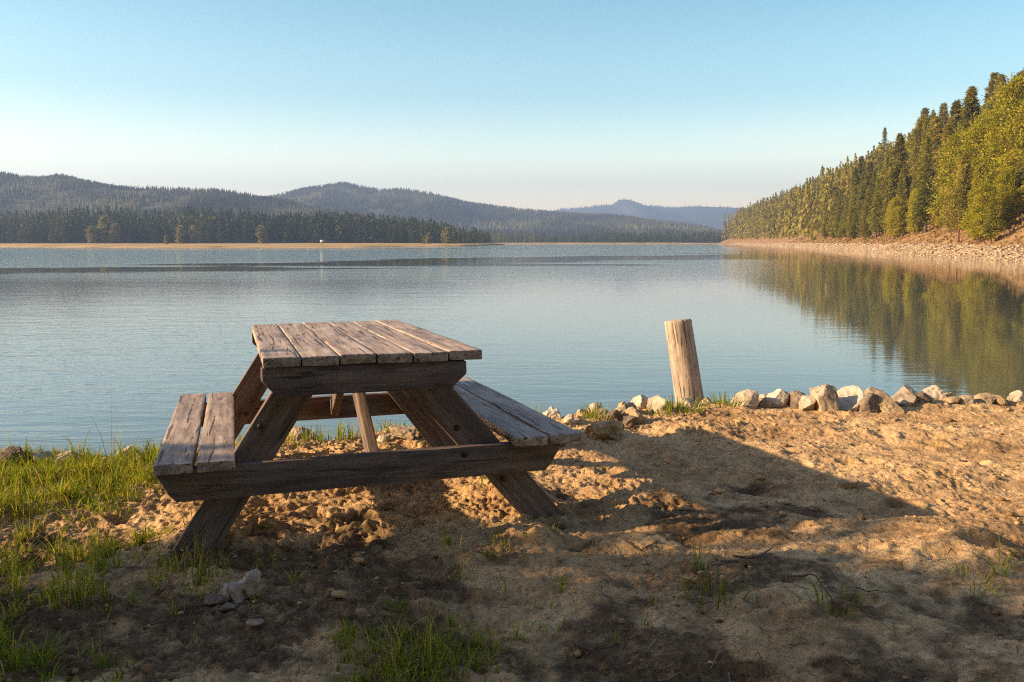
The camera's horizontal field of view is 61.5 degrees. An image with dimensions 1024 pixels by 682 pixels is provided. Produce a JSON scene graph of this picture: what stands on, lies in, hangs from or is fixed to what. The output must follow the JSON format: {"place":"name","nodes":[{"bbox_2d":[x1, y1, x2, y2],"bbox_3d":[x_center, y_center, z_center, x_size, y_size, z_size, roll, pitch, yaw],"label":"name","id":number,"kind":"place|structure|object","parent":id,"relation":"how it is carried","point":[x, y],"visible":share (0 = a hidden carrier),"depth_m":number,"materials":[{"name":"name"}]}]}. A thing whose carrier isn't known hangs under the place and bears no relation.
{"place":"outdoors","nodes":[
{"label":"outdoors","id":0,"kind":"place"},
{"bbox_2d":[0,180,410,242],"bbox_3d":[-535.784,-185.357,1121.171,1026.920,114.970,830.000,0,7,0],"label":"hill","id":1,"kind":"structure","parent":0,"point":[16,204],"depth_m":1024.25,"materials":[{"name":"plant"}]},
{"bbox_2d":[0,204,491,243],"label":"shore wood","id":2,"kind":"object","parent":1,"relation":"on","point":[221,227],"visible":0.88,"depth_m":576.68,"materials":[{"name":"plant"}]},
{"bbox_2d":[0,171,495,242],"bbox_3d":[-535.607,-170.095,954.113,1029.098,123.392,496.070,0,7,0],"label":"hill forest","id":3,"kind":"object","parent":1,"relation":"on","point":[227,200],"visible":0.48,"depth_m":1049.75,"materials":[{"name":"plant"}]},
{"bbox_2d":[0,243,491,247],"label":"sandbar","id":4,"kind":"structure","parent":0,"point":[216,245],"depth_m":380.35,"materials":[{"name":"sand"}]},
{"bbox_2d":[85,225,96,242],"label":"shore tree","id":5,"kind":"object","parent":4,"relation":"on","point":[90,235],"visible":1,"depth_m":539.93,"materials":[{"name":"green plant"}]},
{"bbox_2d":[96,215,113,242],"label":"shore tree","id":6,"kind":"object","parent":4,"relation":"on","point":[104,223],"visible":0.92,"depth_m":545.08,"materials":[{"name":"green plant"}]},
{"bbox_2d":[106,223,121,242],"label":"shore tree","id":7,"kind":"object","parent":4,"relation":"on","point":[114,231],"visible":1,"depth_m":542.53,"materials":[{"name":"green plant"}]},
{"bbox_2d":[174,225,185,243],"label":"shore tree","id":8,"kind":"object","parent":4,"relation":"on","point":[180,233],"visible":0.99,"depth_m":544.67,"materials":[{"name":"green plant"}]},
{"bbox_2d":[187,225,199,242],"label":"shore tree","id":9,"kind":"object","parent":4,"relation":"on","point":[194,235],"visible":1,"depth_m":546.66,"materials":[{"name":"green plant"}]},
{"bbox_2d":[255,225,269,242],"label":"shore tree","id":10,"kind":"object","parent":4,"relation":"on","point":[262,233],"visible":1,"depth_m":544.68,"materials":[{"name":"green plant"}]},
{"bbox_2d":[441,227,453,243],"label":"shore tree","id":11,"kind":"object","parent":4,"relation":"on","point":[447,234],"visible":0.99,"depth_m":527.15,"materials":[{"name":"green plant"}]},
{"bbox_2d":[282,186,724,242],"bbox_3d":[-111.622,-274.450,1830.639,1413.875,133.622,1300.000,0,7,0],"label":"hill","id":12,"kind":"structure","parent":0,"point":[414,198],"depth_m":1671.13,"materials":[{"name":"soil"}]},
{"bbox_2d":[264,181,726,242],"bbox_3d":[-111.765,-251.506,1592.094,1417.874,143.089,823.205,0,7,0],"label":"hill forest","id":13,"kind":"object","parent":12,"relation":"on","point":[659,225],"visible":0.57,"depth_m":1664.37,"materials":[{"name":"plant"}]},
{"bbox_2d":[0,393,1009,681],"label":"grass","id":14,"kind":"structure","parent":0,"point":[122,469],"depth_m":3.15,"materials":[{"name":"plant"}]},
{"bbox_2d":[0,398,1023,681],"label":"ground","id":15,"kind":"structure","parent":0,"point":[208,646],"depth_m":3.15,"materials":[{"name":"soil"}]},
{"bbox_2d":[0,446,24,465],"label":"rock","id":16,"kind":"object","parent":15,"relation":"on","point":[15,450],"visible":0.52,"depth_m":4.72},
{"bbox_2d":[32,451,53,463],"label":"rock","id":17,"kind":"object","parent":15,"relation":"on","point":[47,453],"visible":0.56,"depth_m":4.75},
{"bbox_2d":[52,451,79,464],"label":"rock","id":18,"kind":"object","parent":15,"relation":"on","point":[74,453],"visible":0.3,"depth_m":4.78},
{"bbox_2d":[203,594,226,605],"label":"stone","id":19,"kind":"object","parent":15,"relation":"on","point":[213,599],"visible":0.97,"depth_m":2.83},
{"bbox_2d":[218,603,235,612],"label":"stone","id":20,"kind":"object","parent":15,"relation":"on","point":[225,607],"visible":1,"depth_m":2.77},
{"bbox_2d":[221,569,260,603],"bbox_3d":[-0.909,0.827,2.884,0.132,0.115,0.067,-2,7,-20],"label":"rock","id":21,"kind":"object","parent":15,"relation":"on","point":[236,592],"visible":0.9,"depth_m":2.86,"materials":[{"name":"stone"}]},
{"bbox_2d":[288,426,319,441],"bbox_3d":[-1.291,0.607,5.281,0.204,0.156,0.171,0,7,0],"label":"rock","id":22,"kind":"object","parent":15,"relation":"on","point":[297,430],"visible":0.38,"depth_m":5.27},
{"bbox_2d":[153,319,580,556],"bbox_3d":[-0.769,0.410,4.232,1.820,0.899,1.877,-2,6,-18],"label":"picnic table","id":23,"kind":"object","parent":15,"relation":"on","point":[444,405],"visible":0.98,"depth_m":3.50,"materials":[{"name":"brown wood"}]},
{"bbox_2d":[389,425,416,439],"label":"rock","id":24,"kind":"object","parent":15,"relation":"on","point":[403,432],"visible":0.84,"depth_m":5.22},
{"bbox_2d":[1,405,1023,681],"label":"straw litter","id":25,"kind":"object","parent":15,"relation":"on","point":[681,569],"visible":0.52,"depth_m":3.06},
{"bbox_2d":[4,403,1023,681],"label":"soil crumbs","id":26,"kind":"object","parent":15,"relation":"on","point":[148,667],"visible":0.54,"depth_m":3.56,"materials":[{"name":"soil"}]},
{"bbox_2d":[543,406,562,419],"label":"rock","id":27,"kind":"object","parent":15,"relation":"on","point":[552,412],"visible":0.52,"depth_m":6.02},
{"bbox_2d":[571,639,617,669],"bbox_3d":[0.234,0.906,2.495,0.017,0.021,0.216,-4,8,-32],"label":"twig","id":28,"kind":"object","parent":15,"relation":"on","point":[588,649],"visible":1,"depth_m":2.50,"materials":[{"name":"wood"}]},
{"bbox_2d":[577,402,617,420],"bbox_3d":[0.604,0.493,5.971,0.347,0.159,0.316,6,9,40],"label":"grass tuft","id":29,"kind":"object","parent":15,"relation":"on","point":[595,415],"visible":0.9,"depth_m":6.00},
{"bbox_2d":[582,419,625,439],"bbox_3d":[0.564,0.562,5.257,0.223,0.192,0.294,3,7,24],"label":"rock","id":30,"kind":"object","parent":15,"relation":"on","point":[612,429],"visible":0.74,"depth_m":5.17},
{"bbox_2d":[605,409,622,420],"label":"rock","id":31,"kind":"object","parent":15,"relation":"on","point":[617,415],"visible":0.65,"depth_m":5.93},
{"bbox_2d":[616,402,637,416],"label":"rock","id":32,"kind":"object","parent":15,"relation":"on","point":[621,409],"visible":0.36,"depth_m":6.14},
{"bbox_2d":[623,415,638,425],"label":"rock","id":33,"kind":"object","parent":15,"relation":"on","point":[627,420],"visible":0.66,"depth_m":5.83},
{"bbox_2d":[623,407,645,424],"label":"rock","id":34,"kind":"object","parent":15,"relation":"on","point":[633,411],"visible":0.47,"depth_m":5.90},
{"bbox_2d":[631,395,647,408],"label":"rock","id":35,"kind":"object","parent":15,"relation":"on","point":[639,401],"visible":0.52,"depth_m":6.34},
{"bbox_2d":[647,395,668,413],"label":"rock","id":36,"kind":"object","parent":15,"relation":"on","point":[652,402],"visible":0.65,"depth_m":6.25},
{"bbox_2d":[642,392,709,416],"bbox_3d":[1.190,0.457,6.226,0.520,0.172,0.516,-6,9,-44],"label":"grass tuft","id":37,"kind":"object","parent":15,"relation":"on","point":[677,406],"visible":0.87,"depth_m":6.16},
{"bbox_2d":[664,319,703,402],"bbox_3d":[1.407,0.353,6.802,0.411,1.062,0.270,0,7,0],"label":"wooden post","id":38,"kind":"object","parent":15,"relation":"on","point":[685,370],"visible":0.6,"depth_m":6.71,"materials":[{"name":"brown wood"}]},
{"bbox_2d":[674,397,703,407],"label":"rock","id":39,"kind":"object","parent":15,"relation":"on","point":[689,402],"visible":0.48,"depth_m":6.35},
{"bbox_2d":[682,522,721,571],"bbox_3d":[0.682,0.749,3.080,0.126,0.181,0.182,3,7,24],"label":"grass tuft","id":40,"kind":"object","parent":15,"relation":"on","point":[699,561],"visible":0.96,"depth_m":3.10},
{"bbox_2d":[670,557,759,613],"bbox_3d":[0.668,0.802,2.846,0.330,0.138,0.285,-6,9,-41],"label":"grass tuft","id":41,"kind":"object","parent":15,"relation":"on","point":[720,593],"visible":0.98,"depth_m":2.85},
{"bbox_2d":[699,391,744,407],"bbox_3d":[1.569,0.424,6.396,0.414,0.148,0.393,3,7,25],"label":"grass tuft","id":42,"kind":"object","parent":15,"relation":"on","point":[722,398],"visible":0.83,"depth_m":6.35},
{"bbox_2d":[730,389,758,408],"bbox_3d":[1.719,0.454,6.386,0.257,0.202,0.225,0,7,0],"label":"rock","id":43,"kind":"object","parent":15,"relation":"on","point":[750,399],"visible":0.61,"depth_m":6.30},
{"bbox_2d":[766,388,788,407],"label":"rock","id":44,"kind":"object","parent":15,"relation":"on","point":[779,398],"visible":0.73,"depth_m":6.38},
{"bbox_2d":[788,390,804,408],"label":"rock","id":45,"kind":"object","parent":15,"relation":"on","point":[794,398],"visible":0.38,"depth_m":6.34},
{"bbox_2d":[798,395,816,410],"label":"rock","id":46,"kind":"object","parent":15,"relation":"on","point":[806,402],"visible":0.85,"depth_m":6.22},
{"bbox_2d":[809,384,839,411],"bbox_3d":[2.264,0.456,6.231,0.214,0.289,0.156,3,7,21],"label":"rock","id":47,"kind":"object","parent":15,"relation":"on","point":[825,396],"visible":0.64,"depth_m":6.18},
{"bbox_2d":[785,574,898,620],"bbox_3d":[1.024,0.813,2.738,0.341,0.126,0.317,-6,9,-43],"label":"grass tuft","id":48,"kind":"object","parent":15,"relation":"on","point":[826,611],"visible":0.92,"depth_m":2.74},
{"bbox_2d":[837,477,858,488],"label":"stone","id":49,"kind":"object","parent":15,"relation":"on","point":[850,482],"visible":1,"depth_m":4.14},
{"bbox_2d":[837,385,864,411],"bbox_3d":[2.452,0.458,6.329,0.235,0.255,0.288,0,7,0],"label":"rock","id":50,"kind":"object","parent":15,"relation":"on","point":[850,397],"visible":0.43,"depth_m":6.27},
{"bbox_2d":[858,392,881,412],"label":"rock","id":51,"kind":"object","parent":15,"relation":"on","point":[868,402],"visible":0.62,"depth_m":6.18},
{"bbox_2d":[874,391,904,413],"bbox_3d":[2.708,0.459,6.249,0.231,0.172,0.243,0,7,0],"label":"rock","id":52,"kind":"object","parent":15,"relation":"on","point":[887,403],"visible":0.63,"depth_m":6.19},
{"bbox_2d":[891,385,917,406],"bbox_3d":[2.957,0.432,6.481,0.206,0.182,0.271,6,9,41],"label":"rock","id":53,"kind":"object","parent":15,"relation":"on","point":[905,395],"visible":0.76,"depth_m":6.42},
{"bbox_2d":[915,392,931,403],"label":"rock","id":54,"kind":"object","parent":15,"relation":"on","point":[923,397],"visible":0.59,"depth_m":6.40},
{"bbox_2d":[922,385,945,399],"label":"rock","id":55,"kind":"object","parent":15,"relation":"on","point":[932,392],"visible":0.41,"depth_m":6.54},
{"bbox_2d":[958,394,973,404],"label":"rock","id":56,"kind":"object","parent":15,"relation":"on","point":[967,399],"visible":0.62,"depth_m":6.46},
{"bbox_2d":[936,560,1010,602],"bbox_3d":[1.578,0.822,2.971,0.270,0.106,0.254,2,7,18],"label":"grass tuft","id":57,"kind":"object","parent":15,"relation":"on","point":[968,568],"visible":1,"depth_m":2.95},
{"bbox_2d":[973,393,995,403],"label":"rock","id":58,"kind":"object","parent":15,"relation":"on","point":[988,398],"visible":0.68,"depth_m":6.52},
{"bbox_2d":[978,540,1022,576],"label":"grass tuft","id":59,"kind":"object","parent":15,"relation":"on","point":[995,572],"visible":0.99,"depth_m":3.05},
{"bbox_2d":[1007,390,1023,401],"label":"rock","id":60,"kind":"object","parent":15,"relation":"on","point":[1016,396],"visible":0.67,"depth_m":6.58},
{"bbox_2d":[0,244,1023,455],"bbox_3d":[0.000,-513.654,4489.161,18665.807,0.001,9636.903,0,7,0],"label":"lake water","id":61,"kind":"structure","parent":0,"point":[150,335],"depth_m":23.11,"materials":[{"name":"blue liquid"}]},
{"bbox_2d":[0,0,1023,210],"label":"sky","id":62,"kind":"structure","parent":0,"point":[532,104],"materials":[{"name":"blue"}]},
{"bbox_2d":[492,242,716,243],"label":"distant sandbar","id":63,"kind":"structure","parent":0,"point":[599,243],"depth_m":942.86,"materials":[{"name":"sand"}]},
{"bbox_2d":[484,230,723,242],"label":"distant shore wood","id":64,"kind":"object","parent":63,"relation":"on","point":[699,237],"visible":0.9,"depth_m":1005.75,"materials":[{"name":"plant"}]},
{"bbox_2d":[553,200,746,230],"bbox_3d":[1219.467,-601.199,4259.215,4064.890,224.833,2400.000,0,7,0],"label":"hill","id":65,"kind":"structure","parent":0,"point":[707,218],"depth_m":4083.23,"materials":[{"name":"soil"}]},
{"bbox_2d":[540,198,745,228],"bbox_3d":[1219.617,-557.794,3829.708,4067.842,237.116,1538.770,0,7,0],"label":"hill forest","id":66,"kind":"object","parent":65,"relation":"on","point":[720,207],"visible":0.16,"depth_m":4386.10,"materials":[{"name":"plant"}]},
{"bbox_2d":[717,209,1023,261],"bbox_3d":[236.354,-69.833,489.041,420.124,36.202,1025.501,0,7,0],"label":"hillside","id":67,"kind":"structure","parent":0,"point":[925,236],"depth_m":164.57,"materials":[{"name":"soil"}]},
{"bbox_2d":[722,128,913,240],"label":"bank wood","id":68,"kind":"object","parent":67,"relation":"on","point":[794,211],"visible":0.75,"depth_m":442.36,"materials":[{"name":"plant"}]},
{"bbox_2d":[819,205,829,239],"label":"fir tree","id":69,"kind":"object","parent":67,"relation":"on","point":[825,234],"visible":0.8,"depth_m":319.78,"materials":[{"name":"green plant"}]},
{"bbox_2d":[827,190,842,236],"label":"pine tree","id":70,"kind":"object","parent":67,"relation":"on","point":[833,209],"visible":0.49,"depth_m":302.90,"materials":[{"name":"green plant"}]},
{"bbox_2d":[830,189,843,237],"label":"fir tree","id":71,"kind":"object","parent":67,"relation":"on","point":[839,213],"visible":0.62,"depth_m":289.76,"materials":[{"name":"green plant"}]},
{"bbox_2d":[838,197,848,239],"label":"fir tree","id":72,"kind":"object","parent":67,"relation":"on","point":[842,229],"visible":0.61,"depth_m":262.81,"materials":[{"name":"green plant"}]},
{"bbox_2d":[843,188,855,239],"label":"fir tree","id":73,"kind":"object","parent":67,"relation":"on","point":[851,210],"visible":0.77,"depth_m":256.81,"materials":[{"name":"green plant"}]},
{"bbox_2d":[843,171,857,224],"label":"fir tree","id":74,"kind":"object","parent":67,"relation":"on","point":[852,181],"visible":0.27,"depth_m":282.79,"materials":[{"name":"green plant"}]},
{"bbox_2d":[841,166,860,210],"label":"pine tree","id":75,"kind":"object","parent":67,"relation":"on","point":[855,170],"visible":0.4,"depth_m":292.24,"materials":[{"name":"green plant"}]},
{"bbox_2d":[847,208,859,238],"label":"fir tree","id":76,"kind":"object","parent":67,"relation":"on","point":[853,232],"visible":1,"depth_m":248.26,"materials":[{"name":"green plant"}]},
{"bbox_2d":[857,185,871,239],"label":"fir tree","id":77,"kind":"object","parent":67,"relation":"on","point":[866,213],"visible":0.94,"depth_m":226.65,"materials":[{"name":"green plant"}]},
{"bbox_2d":[857,161,875,210],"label":"pine tree","id":78,"kind":"object","parent":67,"relation":"on","point":[869,170],"visible":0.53,"depth_m":257.27,"materials":[{"name":"green plant"}]},
{"bbox_2d":[864,176,882,237],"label":"fir tree","id":79,"kind":"object","parent":67,"relation":"on","point":[868,218],"visible":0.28,"depth_m":221.07,"materials":[{"name":"green plant"}]},
{"bbox_2d":[727,242,1023,262],"bbox_3d":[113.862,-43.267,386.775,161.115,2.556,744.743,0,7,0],"label":"riprap","id":80,"kind":"object","parent":67,"relation":"on","point":[987,251],"visible":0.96,"depth_m":135.47,"materials":[{"name":"stone"}]},
{"bbox_2d":[868,178,882,238],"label":"fir tree","id":81,"kind":"object","parent":67,"relation":"on","point":[875,219],"visible":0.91,"depth_m":210.95,"materials":[{"name":"green plant"}]},
{"bbox_2d":[876,170,896,238],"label":"pine tree","id":82,"kind":"object","parent":67,"relation":"on","point":[889,194],"visible":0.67,"depth_m":199.86,"materials":[{"name":"green plant"}]},
{"bbox_2d":[876,133,912,204],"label":"pine tree","id":83,"kind":"object","parent":67,"relation":"on","point":[898,151],"visible":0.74,"depth_m":200.79,"materials":[{"name":"green plant"}]},
{"bbox_2d":[883,196,907,237],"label":"broadleaf tree","id":84,"kind":"object","parent":67,"relation":"on","point":[895,222],"visible":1,"depth_m":192.42,"materials":[{"name":"green plant"}]},
{"bbox_2d":[895,166,908,230],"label":"fir tree","id":85,"kind":"object","parent":67,"relation":"on","point":[899,186],"visible":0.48,"depth_m":194.98,"materials":[{"name":"green plant"}]},
{"bbox_2d":[790,210,1023,244],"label":"undergrowth","id":86,"kind":"object","parent":67,"relation":"on","point":[950,240],"visible":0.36,"depth_m":162.25,"materials":[{"name":"plant"}]},
{"bbox_2d":[902,188,918,234],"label":"broadleaf tree","id":87,"kind":"object","parent":67,"relation":"on","point":[914,191],"visible":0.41,"depth_m":175.73,"materials":[{"name":"green plant"}]},
{"bbox_2d":[909,132,920,166],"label":"fir tree","id":88,"kind":"object","parent":67,"relation":"on","point":[916,141],"visible":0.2,"depth_m":213.93,"materials":[{"name":"green plant"}]},
{"bbox_2d":[904,118,928,168],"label":"pine tree","id":89,"kind":"object","parent":67,"relation":"on","point":[918,128],"visible":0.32,"depth_m":218.70,"materials":[{"name":"green plant"}]},
{"bbox_2d":[909,173,928,233],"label":"fir tree","id":90,"kind":"object","parent":67,"relation":"on","point":[919,228],"visible":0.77,"depth_m":173.20,"materials":[{"name":"green plant"}]},
{"bbox_2d":[908,135,938,232],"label":"fir tree","id":91,"kind":"object","parent":67,"relation":"on","point":[927,192],"visible":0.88,"depth_m":171.15,"materials":[{"name":"green plant"}]},
{"bbox_2d":[907,156,939,203],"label":"pine tree","id":92,"kind":"object","parent":67,"relation":"on","point":[913,186],"visible":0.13,"depth_m":184.67,"materials":[{"name":"green plant"}]},
{"bbox_2d":[907,115,943,179],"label":"pine tree","id":93,"kind":"object","parent":67,"relation":"on","point":[936,129],"visible":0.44,"depth_m":192.97,"materials":[{"name":"green plant"}]},
{"bbox_2d":[917,115,937,192],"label":"fir tree","id":94,"kind":"object","parent":67,"relation":"on","point":[926,125],"visible":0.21,"depth_m":202.87,"materials":[{"name":"green plant"}]},
{"bbox_2d":[924,122,954,189],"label":"pine tree","id":95,"kind":"object","parent":67,"relation":"on","point":[948,128],"visible":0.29,"depth_m":174.18,"materials":[{"name":"green plant"}]},
{"bbox_2d":[921,129,961,232],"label":"broadleaf tree","id":96,"kind":"object","parent":67,"relation":"on","point":[952,139],"visible":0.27,"depth_m":150.86,"materials":[{"name":"green plant"}]},
{"bbox_2d":[937,100,961,188],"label":"pine tree","id":97,"kind":"object","parent":67,"relation":"on","point":[955,111],"visible":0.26,"depth_m":201.06,"materials":[{"name":"green plant"}]},
{"bbox_2d":[938,131,966,229],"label":"pine tree","id":98,"kind":"object","parent":67,"relation":"on","point":[946,189],"visible":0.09,"depth_m":148.17,"materials":[{"name":"green plant"}]},
{"bbox_2d":[941,152,974,242],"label":"pine tree","id":99,"kind":"object","parent":67,"relation":"on","point":[962,188],"visible":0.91,"depth_m":130.68,"materials":[{"name":"green plant"}]},
{"bbox_2d":[937,119,996,219],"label":"broadleaf tree","id":100,"kind":"object","parent":67,"relation":"on","point":[971,153],"visible":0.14,"depth_m":139.77,"materials":[{"name":"green plant"}]},
{"bbox_2d":[955,85,980,133],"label":"pine tree","id":101,"kind":"object","parent":67,"relation":"on","point":[971,109],"visible":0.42,"depth_m":172.70,"materials":[{"name":"green plant"}]},
{"bbox_2d":[958,165,983,238],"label":"fir tree","id":102,"kind":"object","parent":67,"relation":"on","point":[968,216],"visible":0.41,"depth_m":126.71,"materials":[{"name":"green plant"}]},
{"bbox_2d":[949,111,1002,215],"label":"broadleaf tree","id":103,"kind":"object","parent":67,"relation":"on","point":[973,147],"visible":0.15,"depth_m":138.78,"materials":[{"name":"green plant"}]},
{"bbox_2d":[962,180,998,241],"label":"broadleaf tree","id":104,"kind":"object","parent":67,"relation":"on","point":[983,191],"visible":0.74,"depth_m":121.69,"materials":[{"name":"green plant"}]},
{"bbox_2d":[976,184,1004,243],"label":"fir tree","id":105,"kind":"object","parent":67,"relation":"on","point":[993,230],"visible":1,"depth_m":116.67,"materials":[{"name":"green plant"}]},
{"bbox_2d":[981,72,999,110],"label":"pine tree","id":106,"kind":"object","parent":67,"relation":"on","point":[991,85],"visible":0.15,"depth_m":239.15,"materials":[{"name":"green plant"}]},
{"bbox_2d":[968,72,1023,211],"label":"broadleaf tree","id":107,"kind":"object","parent":67,"relation":"on","point":[1008,90],"visible":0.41,"depth_m":131.43,"materials":[{"name":"green plant"}]},
{"bbox_2d":[991,73,1007,98],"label":"pine tree","id":108,"kind":"object","parent":67,"relation":"on","point":[1000,78],"visible":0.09,"depth_m":230.49,"materials":[{"name":"green plant"}]},
{"bbox_2d":[983,72,1023,217],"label":"tree","id":109,"kind":"object","parent":67,"relation":"on","point":[1017,96],"visible":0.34,"depth_m":130.08,"materials":[{"name":"green plant"}]},
{"bbox_2d":[987,164,1023,229],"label":"broadleaf tree","id":110,"kind":"object","parent":67,"relation":"on","point":[1008,197],"visible":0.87,"depth_m":123.81,"materials":[{"name":"green plant"}]},
{"bbox_2d":[991,99,1023,209],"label":"broadleaf tree","id":111,"kind":"object","parent":67,"relation":"on","point":[1018,114],"visible":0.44,"depth_m":127.50,"materials":[{"name":"green plant"}]},
{"bbox_2d":[1014,137,1023,191],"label":"pine tree","id":112,"kind":"object","parent":67,"relation":"on","point":[1021,172],"visible":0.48,"depth_m":124.74,"materials":[{"name":"green plant"}]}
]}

